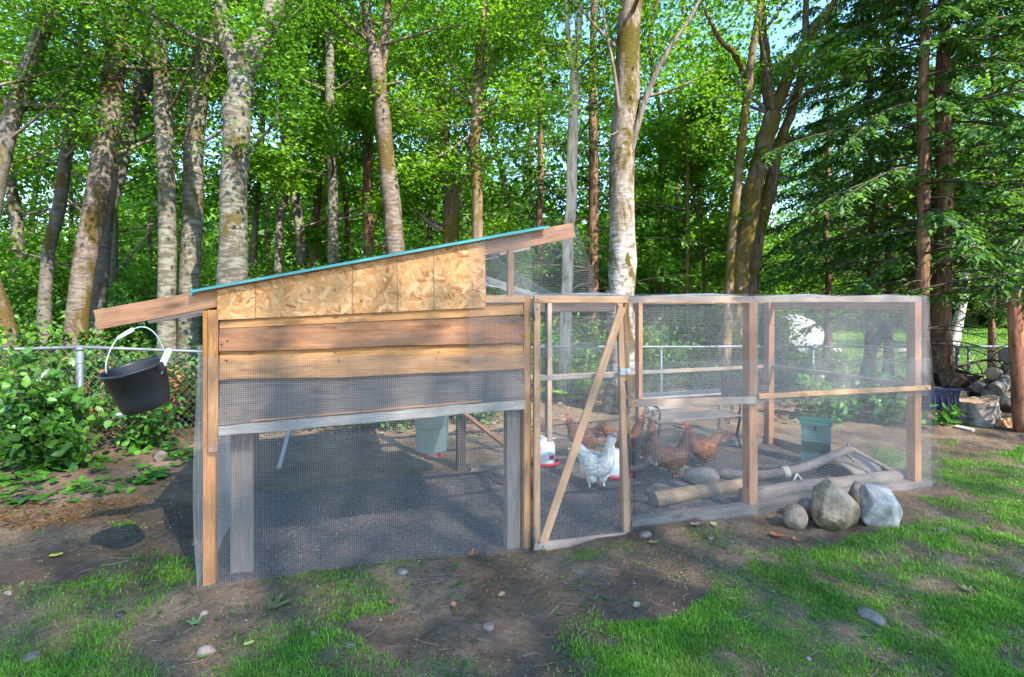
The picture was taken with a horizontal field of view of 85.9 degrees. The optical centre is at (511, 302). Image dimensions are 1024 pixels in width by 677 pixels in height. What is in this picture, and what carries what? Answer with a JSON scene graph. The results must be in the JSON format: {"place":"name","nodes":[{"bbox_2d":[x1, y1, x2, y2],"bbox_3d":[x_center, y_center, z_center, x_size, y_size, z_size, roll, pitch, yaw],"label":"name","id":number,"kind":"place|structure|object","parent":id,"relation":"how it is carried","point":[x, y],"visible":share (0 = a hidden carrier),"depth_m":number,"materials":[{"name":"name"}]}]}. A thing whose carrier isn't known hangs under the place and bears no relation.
{"place":"outdoors","nodes":[
{"label":"outdoors","id":0,"kind":"place"},
{"bbox_2d":[0,326,1023,676],"bbox_3d":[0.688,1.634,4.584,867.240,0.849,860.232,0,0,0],"label":"ground","id":1,"kind":"structure","parent":0,"point":[382,452],"depth_m":3.66,"materials":[{"name":"soil"}]},
{"bbox_2d":[0,6,69,252],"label":"tree","id":2,"kind":"object","parent":1,"relation":"on","point":[49,201],"visible":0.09,"depth_m":21.75,"materials":[{"name":"green plant"}]},
{"bbox_2d":[0,0,90,256],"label":"tree","id":3,"kind":"object","parent":1,"relation":"on","point":[19,176],"visible":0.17,"depth_m":16.01,"materials":[{"name":"green plant"}]},
{"bbox_2d":[0,325,95,450],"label":"salal bush","id":4,"kind":"object","parent":1,"relation":"on","point":[27,335],"visible":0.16,"depth_m":6.63,"materials":[{"name":"green plant"}]},
{"bbox_2d":[0,397,103,473],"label":"salal bush","id":5,"kind":"object","parent":1,"relation":"on","point":[60,451],"visible":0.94,"depth_m":5.64,"materials":[{"name":"green plant"}]},
{"bbox_2d":[0,308,104,390],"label":"understory shrub","id":6,"kind":"object","parent":1,"relation":"on","point":[31,341],"visible":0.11,"depth_m":8.12,"materials":[{"name":"green plant"}]},
{"bbox_2d":[0,207,120,330],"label":"understory shrub","id":7,"kind":"object","parent":1,"relation":"on","point":[37,246],"visible":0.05,"depth_m":13.93,"materials":[{"name":"green plant"}]},
{"bbox_2d":[0,334,126,472],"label":"salal bush","id":8,"kind":"object","parent":1,"relation":"on","point":[31,403],"visible":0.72,"depth_m":5.90,"materials":[{"name":"green plant"}]},
{"bbox_2d":[0,15,129,370],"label":"alder tree","id":9,"kind":"object","parent":1,"relation":"on","point":[7,318],"visible":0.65,"depth_m":8.04,"materials":[{"name":"green plant"}]},
{"bbox_2d":[0,495,146,530],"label":"dead frond litter","id":10,"kind":"object","parent":1,"relation":"on","point":[57,512],"visible":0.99,"depth_m":4.57,"materials":[{"name":"brown plant"}]},
{"bbox_2d":[0,245,150,339],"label":"understory shrub","id":11,"kind":"object","parent":1,"relation":"on","point":[31,290],"visible":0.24,"depth_m":12.56,"materials":[{"name":"green plant"}]},
{"bbox_2d":[0,6,157,277],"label":"tree","id":12,"kind":"object","parent":1,"relation":"on","point":[71,197],"visible":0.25,"depth_m":18.12,"materials":[{"name":"green plant"}]},
{"bbox_2d":[0,0,185,351],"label":"alder tree","id":13,"kind":"object","parent":1,"relation":"on","point":[54,225],"visible":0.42,"depth_m":9.70,"materials":[{"name":"green plant"}]},
{"bbox_2d":[0,441,201,506],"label":"ground cover","id":14,"kind":"object","parent":1,"relation":"on","point":[139,479],"visible":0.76,"depth_m":5.36,"materials":[{"name":"green plant"}]},
{"bbox_2d":[44,331,159,425],"bbox_3d":[-5.977,1.169,8.209,1.507,1.564,1.994,0,0,-13],"label":"understory shrub","id":15,"kind":"object","parent":1,"relation":"on","point":[92,364],"visible":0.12,"depth_m":7.84,"materials":[{"name":"green plant"}]},
{"bbox_2d":[37,248,177,340],"bbox_3d":[-10.396,0.025,14.444,3.239,3.042,2.989,0,0,-9],"label":"understory shrub","id":16,"kind":"object","parent":1,"relation":"on","point":[143,287],"visible":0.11,"depth_m":14.22,"materials":[{"name":"green plant"}]},
{"bbox_2d":[0,0,217,328],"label":"tree","id":17,"kind":"object","parent":1,"relation":"on","point":[16,214],"visible":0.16,"depth_m":13.61,"materials":[{"name":"green plant"}]},
{"bbox_2d":[0,0,226,220],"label":"alder tree","id":18,"kind":"object","parent":1,"relation":"on","point":[11,117],"visible":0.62,"depth_m":8.09,"materials":[{"name":"green plant"}]},
{"bbox_2d":[25,266,201,365],"bbox_3d":[-7.385,0.526,10.367,2.218,2.523,2.828,0,0,45],"label":"understory shrub","id":19,"kind":"object","parent":1,"relation":"on","point":[138,335],"visible":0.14,"depth_m":10.03,"materials":[{"name":"green plant"}]},
{"bbox_2d":[39,19,222,298],"bbox_3d":[-13.590,-4.440,21.526,6.745,11.967,5.857,0,0,0],"label":"tree","id":20,"kind":"object","parent":1,"relation":"on","point":[149,242],"visible":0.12,"depth_m":21.05,"materials":[{"name":"green plant"}]},
{"bbox_2d":[0,0,262,297],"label":"tree","id":21,"kind":"object","parent":1,"relation":"on","point":[115,267],"visible":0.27,"depth_m":13.41,"materials":[{"name":"green plant"}]},
{"bbox_2d":[67,335,202,431],"bbox_3d":[-5.021,1.213,7.689,1.890,1.483,1.429,0,0,-33],"label":"understory shrub","id":22,"kind":"object","parent":1,"relation":"on","point":[174,377],"visible":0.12,"depth_m":7.73,"materials":[{"name":"green plant"}]},
{"bbox_2d":[84,380,189,454],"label":"bramble","id":23,"kind":"object","parent":1,"relation":"on","point":[155,427],"visible":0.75,"depth_m":6.61,"materials":[{"name":"green plant"}]},
{"bbox_2d":[84,353,199,437],"bbox_3d":[-4.979,1.295,7.280,1.480,1.234,1.066,0,0,0],"label":"shrub","id":24,"kind":"object","parent":1,"relation":"on","point":[141,421],"visible":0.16,"depth_m":7.31,"materials":[{"name":"green plant"}]},
{"bbox_2d":[43,0,262,375],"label":"alder tree","id":25,"kind":"object","parent":1,"relation":"on","point":[162,104],"visible":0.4,"depth_m":8.70,"materials":[{"name":"green plant"}]},
{"bbox_2d":[38,0,279,386],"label":"alder tree","id":26,"kind":"object","parent":1,"relation":"on","point":[100,291],"visible":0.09,"depth_m":9.54,"materials":[{"name":"green plant"}]},
{"bbox_2d":[0,0,342,410],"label":"alder tree","id":27,"kind":"object","parent":1,"relation":"on","point":[95,206],"visible":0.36,"depth_m":8.47,"materials":[{"name":"green plant"}]},
{"bbox_2d":[41,0,344,437],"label":"alder tree","id":28,"kind":"object","parent":1,"relation":"on","point":[244,64],"visible":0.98,"depth_m":7.23,"materials":[{"name":"green plant"}]},
{"bbox_2d":[118,48,292,273],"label":"tree","id":29,"kind":"object","parent":1,"relation":"on","point":[203,240],"visible":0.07,"depth_m":26.34,"materials":[{"name":"green plant"}]},
{"bbox_2d":[128,231,283,320],"bbox_3d":[-7.803,-0.173,14.422,3.981,3.739,3.674,0,0,-14],"label":"understory shrub","id":30,"kind":"object","parent":1,"relation":"on","point":[211,265],"visible":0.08,"depth_m":13.89,"materials":[{"name":"green plant"}]},
{"bbox_2d":[131,0,334,408],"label":"alder tree","id":31,"kind":"object","parent":1,"relation":"on","point":[191,229],"visible":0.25,"depth_m":9.09,"materials":[{"name":"green plant"}]},
{"bbox_2d":[172,4,350,278],"bbox_3d":[-6.899,-4.020,14.761,4.927,11.495,4.450,0,0,0],"label":"slim tree","id":32,"kind":"object","parent":1,"relation":"on","point":[256,198],"visible":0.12,"depth_m":14.94,"materials":[{"name":"green plant"}]},
{"bbox_2d":[85,0,444,275],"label":"tree","id":33,"kind":"object","parent":1,"relation":"on","point":[300,251],"visible":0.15,"depth_m":14.91,"materials":[{"name":"green plant"}]},
{"bbox_2d":[153,23,376,274],"bbox_3d":[-10.292,-5.475,22.971,9.088,14.069,8.330,0,0,-33],"label":"tree","id":34,"kind":"object","parent":1,"relation":"on","point":[266,239],"visible":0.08,"depth_m":23.29,"materials":[{"name":"green plant"}]},
{"bbox_2d":[207,0,380,274],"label":"slim tree","id":35,"kind":"object","parent":1,"relation":"on","point":[271,175],"visible":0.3,"depth_m":13.12,"materials":[{"name":"green plant"}]},
{"bbox_2d":[254,3,410,267],"bbox_3d":[-5.196,-4.485,16.295,4.604,12.634,5.019,0,0,-45],"label":"slim tree","id":36,"kind":"object","parent":1,"relation":"on","point":[356,198],"visible":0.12,"depth_m":15.96,"materials":[{"name":"green plant"}]},
{"bbox_2d":[230,0,436,264],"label":"slim tree","id":37,"kind":"object","parent":1,"relation":"on","point":[329,139],"visible":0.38,"depth_m":12.40,"materials":[{"name":"green plant"}]},
{"bbox_2d":[212,5,460,270],"bbox_3d":[-5.311,-4.443,17.994,8.060,12.478,7.388,0,0,-21],"label":"tree","id":38,"kind":"object","parent":1,"relation":"on","point":[347,245],"visible":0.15,"depth_m":16.99,"materials":[{"name":"green plant"}]},
{"bbox_2d":[93,223,603,589],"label":"chicken coop","id":39,"kind":"structure","parent":1,"relation":"on","point":[427,332],"depth_m":3.54,"materials":[{"name":"orange wood"}]},
{"bbox_2d":[98,320,170,414],"bbox_3d":[-2.047,0.349,2.978,0.341,0.509,0.332,0,0,0],"label":"bucket","id":40,"kind":"object","parent":39,"relation":"hanging from","point":[137,386],"visible":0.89,"depth_m":2.92,"materials":[{"name":"black plastic"}]},
{"bbox_2d":[415,416,447,458],"bbox_3d":[-0.815,1.340,5.591,0.372,0.474,0.390,0,0,0],"label":"nipple drinker","id":41,"kind":"object","parent":39,"relation":"hanging from","point":[436,437],"visible":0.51,"depth_m":5.46,"materials":[{"name":"plastic"}]},
{"bbox_2d":[229,0,499,253],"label":"alder tree","id":42,"kind":"object","parent":1,"relation":"on","point":[378,53],"visible":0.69,"depth_m":8.93,"materials":[{"name":"green plant"}]},
{"bbox_2d":[292,0,460,257],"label":"slim tree","id":43,"kind":"object","parent":1,"relation":"on","point":[366,122],"visible":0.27,"depth_m":13.81,"materials":[{"name":"green plant"}]},
{"bbox_2d":[293,39,469,265],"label":"tree","id":44,"kind":"object","parent":1,"relation":"on","point":[357,230],"visible":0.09,"depth_m":24.52,"materials":[{"name":"green plant"}]},
{"bbox_2d":[248,0,588,270],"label":"tree","id":45,"kind":"object","parent":1,"relation":"on","point":[429,228],"visible":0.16,"depth_m":16.01,"materials":[{"name":"green plant"}]},
{"bbox_2d":[336,0,559,243],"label":"maple tree","id":46,"kind":"object","parent":1,"relation":"on","point":[450,225],"visible":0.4,"depth_m":12.85,"materials":[{"name":"green plant"}]},
{"bbox_2d":[375,210,532,314],"bbox_3d":[-1.775,-0.330,14.042,4.698,4.413,4.336,0,0,-18],"label":"understory shrub","id":47,"kind":"object","parent":1,"relation":"on","point":[416,240],"visible":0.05,"depth_m":13.52,"materials":[{"name":"green plant"}]},
{"bbox_2d":[347,0,617,238],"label":"maple tree","id":48,"kind":"object","parent":1,"relation":"on","point":[477,108],"visible":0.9,"depth_m":9.35,"materials":[{"name":"green plant"}]},
{"bbox_2d":[394,0,603,282],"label":"tree","id":49,"kind":"object","parent":1,"relation":"on","point":[504,179],"visible":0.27,"depth_m":16.20,"materials":[{"name":"green plant"}]},
{"bbox_2d":[440,209,560,338],"bbox_3d":[-0.471,-0.181,14.210,4.359,4.094,4.023,0,0,-25],"label":"understory shrub","id":50,"kind":"object","parent":1,"relation":"on","point":[521,261],"visible":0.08,"depth_m":13.67,"materials":[{"name":"green plant"}]},
{"bbox_2d":[0,345,1010,458],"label":"chain link fence","id":51,"kind":"object","parent":1,"relation":"on","point":[79,351],"visible":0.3,"depth_m":6.88,"materials":[{"name":"metal"}]},
{"bbox_2d":[0,146,1023,327],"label":"woods","id":52,"kind":"object","parent":1,"relation":"on","point":[210,237],"visible":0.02,"depth_m":43.12,"materials":[{"name":"green plant"}]},
{"bbox_2d":[0,479,1023,676],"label":"leaf litter","id":53,"kind":"object","parent":1,"relation":"on","point":[457,674],"visible":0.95,"depth_m":3.28,"materials":[{"name":"plant"}]},
{"bbox_2d":[0,475,1023,676],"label":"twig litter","id":54,"kind":"object","parent":1,"relation":"on","point":[506,606],"visible":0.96,"depth_m":3.18,"materials":[{"name":"brown plant"}]},
{"bbox_2d":[0,484,1023,676],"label":"soil crumbs","id":55,"kind":"object","parent":1,"relation":"on","point":[433,666],"visible":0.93,"depth_m":3.17,"materials":[{"name":"soil"}]},
{"bbox_2d":[3,482,1023,676],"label":"clover seedlings","id":56,"kind":"object","parent":1,"relation":"on","point":[584,606],"visible":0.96,"depth_m":3.24,"materials":[{"name":"green plant"}]},
{"bbox_2d":[426,1,610,277],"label":"tree","id":57,"kind":"object","parent":1,"relation":"on","point":[553,162],"visible":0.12,"depth_m":21.61,"materials":[{"name":"green plant"}]},
{"bbox_2d":[460,4,607,326],"bbox_3d":[0.355,-5.235,15.080,5.037,14.039,4.185,0,0,41],"label":"conifer tree","id":58,"kind":"object","parent":1,"relation":"on","point":[541,183],"visible":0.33,"depth_m":14.90,"materials":[{"name":"green plant"}]},
{"bbox_2d":[441,0,672,401],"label":"cherry tree","id":59,"kind":"object","parent":1,"relation":"on","point":[571,175],"visible":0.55,"depth_m":9.73,"materials":[{"name":"green plant"}]},
{"bbox_2d":[486,34,648,272],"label":"tree","id":60,"kind":"object","parent":1,"relation":"on","point":[565,128],"visible":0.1,"depth_m":26.30,"materials":[{"name":"green plant"}]},
{"bbox_2d":[553,312,607,387],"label":"understory shrub","id":61,"kind":"object","parent":1,"relation":"on","point":[586,333],"visible":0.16,"depth_m":11.49,"materials":[{"name":"green plant"}]},
{"bbox_2d":[569,432,617,491],"bbox_3d":[0.772,1.475,5.237,0.265,0.582,0.630,0,0,-38],"label":"chicken","id":62,"kind":"object","parent":1,"relation":"on","point":[585,461],"visible":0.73,"depth_m":5.09},
{"bbox_2d":[491,0,718,344],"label":"conifer tree","id":63,"kind":"object","parent":1,"relation":"on","point":[593,222],"visible":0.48,"depth_m":12.40,"materials":[{"name":"green plant"}]},
{"bbox_2d":[585,317,688,392],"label":"understory shrub","id":64,"kind":"object","parent":1,"relation":"on","point":[650,342],"visible":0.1,"depth_m":10.68,"materials":[{"name":"green plant"}]},
{"bbox_2d":[543,0,754,414],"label":"alder tree","id":65,"kind":"object","parent":1,"relation":"on","point":[628,113],"visible":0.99,"depth_m":8.64,"materials":[{"name":"white plant"}]},
{"bbox_2d":[642,425,692,477],"bbox_3d":[1.541,1.494,5.468,0.584,0.536,0.260,0,0,-15],"label":"chicken","id":66,"kind":"object","parent":1,"relation":"on","point":[677,457],"visible":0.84,"depth_m":5.39},
{"bbox_2d":[606,96,730,333],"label":"sapling","id":67,"kind":"object","parent":1,"relation":"on","point":[645,147],"visible":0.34,"depth_m":13.85,"materials":[{"name":"plant"}]},
{"bbox_2d":[543,0,802,319],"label":"tree","id":68,"kind":"object","parent":1,"relation":"on","point":[687,40],"visible":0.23,"depth_m":15.11,"materials":[{"name":"green plant"}]},
{"bbox_2d":[647,307,720,388],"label":"understory shrub","id":69,"kind":"object","parent":1,"relation":"on","point":[683,344],"visible":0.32,"depth_m":11.13,"materials":[{"name":"green plant"}]},
{"bbox_2d":[643,386,741,447],"bbox_3d":[2.141,1.418,6.664,1.240,0.672,0.516,0,0,-19],"label":"garden bench","id":70,"kind":"object","parent":1,"relation":"on","point":[674,419],"visible":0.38,"depth_m":6.65,"materials":[{"name":"wood"}]},
{"bbox_2d":[606,54,783,381],"bbox_3d":[3.965,-1.664,11.947,3.071,6.981,3.517,0,0,-38],"label":"sapling","id":71,"kind":"object","parent":1,"relation":"on","point":[708,225],"visible":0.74,"depth_m":11.96,"materials":[{"name":"plant"}]},
{"bbox_2d":[648,478,741,507],"bbox_3d":[1.695,1.687,4.898,1.099,0.156,0.140,0,0,-25],"label":"log","id":72,"kind":"object","parent":1,"relation":"on","point":[674,495],"visible":0.59,"depth_m":4.80,"materials":[{"name":"wood"}]},
{"bbox_2d":[577,0,814,284],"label":"tree","id":73,"kind":"object","parent":1,"relation":"on","point":[730,58],"visible":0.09,"depth_m":20.31,"materials":[{"name":"green plant"}]},
{"bbox_2d":[465,293,941,549],"bbox_3d":[1.792,0.865,5.412,4.151,1.871,1.945,0,0,-19],"label":"chicken run","id":74,"kind":"object","parent":1,"relation":"on","point":[751,503],"visible":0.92,"depth_m":4.59,"materials":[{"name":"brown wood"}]},
{"bbox_2d":[532,296,632,549],"bbox_3d":[0.529,0.869,4.016,0.815,1.831,0.097,0,0,-18],"label":"door","id":75,"kind":"structure","parent":74,"relation":"in","point":[617,326],"depth_m":3.98,"materials":[{"name":"wood"}]},
{"bbox_2d":[634,94,774,332],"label":"sapling","id":76,"kind":"object","parent":1,"relation":"on","point":[712,242],"visible":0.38,"depth_m":12.95,"materials":[{"name":"plant"}]},
{"bbox_2d":[682,422,727,465],"bbox_3d":[2.056,1.505,5.849,0.568,0.499,0.244,0,0,-15],"label":"chicken","id":77,"kind":"object","parent":1,"relation":"on","point":[706,453],"visible":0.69,"depth_m":5.77},
{"bbox_2d":[670,310,763,388],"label":"understory shrub","id":78,"kind":"object","parent":1,"relation":"on","point":[710,339],"visible":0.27,"depth_m":11.16,"materials":[{"name":"green plant"}]},
{"bbox_2d":[638,3,815,290],"bbox_3d":[10.790,-7.395,29.769,11.031,18.630,12.035,0,0,-21],"label":"tree","id":79,"kind":"object","parent":1,"relation":"on","point":[750,135],"visible":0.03,"depth_m":29.36,"materials":[{"name":"green plant"}]},
{"bbox_2d":[690,48,848,290],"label":"tree","id":80,"kind":"object","parent":1,"relation":"on","point":[773,214],"visible":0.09,"depth_m":35.05,"materials":[{"name":"green plant"}]},
{"bbox_2d":[640,0,903,393],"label":"maple tree","id":81,"kind":"object","parent":1,"relation":"on","point":[745,242],"visible":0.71,"depth_m":10.83,"materials":[{"name":"green plant"}]},
{"bbox_2d":[782,503,807,529],"bbox_3d":[2.226,1.690,4.325,0.188,0.212,0.166,0,0,0],"label":"rock","id":82,"kind":"object","parent":1,"relation":"on","point":[795,516],"visible":0.98,"depth_m":4.27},
{"bbox_2d":[712,442,894,480],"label":"fallen branch","id":83,"kind":"object","parent":1,"relation":"on","point":[829,459],"visible":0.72,"depth_m":5.29,"materials":[{"name":"wood"}]},
{"bbox_2d":[763,232,861,329],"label":"understory shrub","id":84,"kind":"object","parent":1,"relation":"on","point":[783,292],"visible":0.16,"depth_m":33.97,"materials":[{"name":"green plant"}]},
{"bbox_2d":[799,416,831,468],"bbox_3d":[3.244,1.503,5.875,0.313,0.454,0.490,0,0,28],"label":"treadle feeder","id":85,"kind":"object","parent":1,"relation":"on","point":[825,432],"visible":0.66,"depth_m":5.90,"materials":[{"name":"green paint"}]},
{"bbox_2d":[774,368,864,424],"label":"broadleaf bush","id":86,"kind":"object","parent":1,"relation":"on","point":[825,413],"visible":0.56,"depth_m":8.16,"materials":[{"name":"green plant"}]},
{"bbox_2d":[738,469,905,501],"bbox_3d":[2.901,1.685,5.058,1.885,0.154,0.155,0,0,-18],"label":"log","id":87,"kind":"object","parent":1,"relation":"on","point":[869,478],"visible":0.42,"depth_m":5.00,"materials":[{"name":"wood"}]},
{"bbox_2d":[810,478,859,530],"bbox_3d":[2.552,1.597,4.349,0.377,0.423,0.317,0,0,0],"label":"rock","id":88,"kind":"object","parent":1,"relation":"on","point":[834,506],"visible":0.98,"depth_m":4.24,"materials":[{"name":"stone"}]},
{"bbox_2d":[740,0,981,371],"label":"conifer tree","id":89,"kind":"object","parent":1,"relation":"on","point":[812,105],"visible":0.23,"depth_m":14.00,"materials":[{"name":"green plant"}]},
{"bbox_2d":[859,483,902,527],"bbox_3d":[2.905,1.628,4.366,0.307,0.357,0.301,0,0,0],"label":"rock","id":90,"kind":"object","parent":1,"relation":"on","point":[880,506],"visible":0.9,"depth_m":4.27,"materials":[{"name":"stone"}]},
{"bbox_2d":[759,0,1018,382],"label":"conifer tree","id":91,"kind":"object","parent":1,"relation":"on","point":[847,83],"visible":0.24,"depth_m":11.81,"materials":[{"name":"green plant"}]},
{"bbox_2d":[755,0,1023,393],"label":"conifer tree","id":92,"kind":"object","parent":1,"relation":"on","point":[924,156],"visible":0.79,"depth_m":9.13,"materials":[{"name":"green plant"}]},
{"bbox_2d":[775,326,1007,378],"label":"lawn grass","id":93,"kind":"structure","parent":1,"relation":"on","point":[967,340],"depth_m":24.07,"materials":[{"name":"plant"}]},
{"bbox_2d":[856,368,927,424],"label":"broadleaf bush","id":94,"kind":"object","parent":1,"relation":"on","point":[882,411],"visible":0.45,"depth_m":7.95,"materials":[{"name":"green plant"}]},
{"bbox_2d":[777,0,1018,376],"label":"conifer tree","id":95,"kind":"object","parent":1,"relation":"on","point":[892,216],"visible":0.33,"depth_m":11.15,"materials":[{"name":"green plant"}]},
{"bbox_2d":[776,0,1023,403],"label":"conifer tree","id":96,"kind":"object","parent":1,"relation":"on","point":[941,316],"visible":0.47,"depth_m":9.60,"materials":[{"name":"green plant"}]},
{"bbox_2d":[797,0,1023,373],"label":"conifer tree","id":97,"kind":"object","parent":1,"relation":"on","point":[1015,244],"visible":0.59,"depth_m":9.07,"materials":[{"name":"green plant"}]},
{"bbox_2d":[797,156,1023,387],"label":"sapling","id":98,"kind":"object","parent":1,"relation":"on","point":[901,197],"visible":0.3,"depth_m":10.11,"materials":[{"name":"plant"}]},
{"bbox_2d":[921,384,963,410],"bbox_3d":[6.936,1.559,8.990,0.550,0.374,0.430,0,0,0],"label":"storage bin","id":99,"kind":"object","parent":1,"relation":"on","point":[938,398],"visible":0.58,"depth_m":8.81,"materials":[{"name":"blue plastic"}]},
{"bbox_2d":[875,0,1023,367],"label":"conifer tree","id":100,"kind":"object","parent":1,"relation":"on","point":[991,323],"visible":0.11,"depth_m":13.49,"materials":[{"name":"green plant"}]},
{"bbox_2d":[921,367,983,396],"bbox_3d":[7.342,1.428,9.310,1.513,0.622,0.677,0,0,0],"label":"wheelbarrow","id":101,"kind":"object","parent":1,"relation":"on","point":[940,379],"visible":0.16,"depth_m":9.07,"materials":[{"name":"metal"}]},
{"bbox_2d":[892,20,1023,353],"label":"slim tree","id":102,"kind":"object","parent":1,"relation":"on","point":[956,336],"visible":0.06,"depth_m":18.85,"materials":[{"name":"green plant"}]},
{"bbox_2d":[955,395,1000,427],"bbox_3d":[6.865,1.573,8.072,0.582,0.439,0.584,0,0,0],"label":"chopping block","id":103,"kind":"object","parent":1,"relation":"on","point":[983,411],"depth_m":7.92,"materials":[{"name":"beige wood"}]},
{"bbox_2d":[1006,286,1023,432],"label":"wooden pole","id":104,"kind":"object","parent":1,"relation":"on","point":[1015,337],"visible":0.88,"depth_m":7.44,"materials":[{"name":"brown wood"}]},
{"bbox_2d":[0,439,1023,676],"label":"grass","id":105,"kind":"structure","parent":0,"point":[977,665],"depth_m":2.99,"materials":[{"name":"plant"}]},
{"bbox_2d":[0,0,1023,239],"label":"sky","id":106,"kind":"structure","parent":0,"point":[779,43],"materials":[{"name":"white"}]},
{"bbox_2d":[90,386,949,452],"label":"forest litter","id":107,"kind":"object","parent":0,"point":[783,401],"visible":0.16,"depth_m":7.92,"materials":[{"name":"plant"}]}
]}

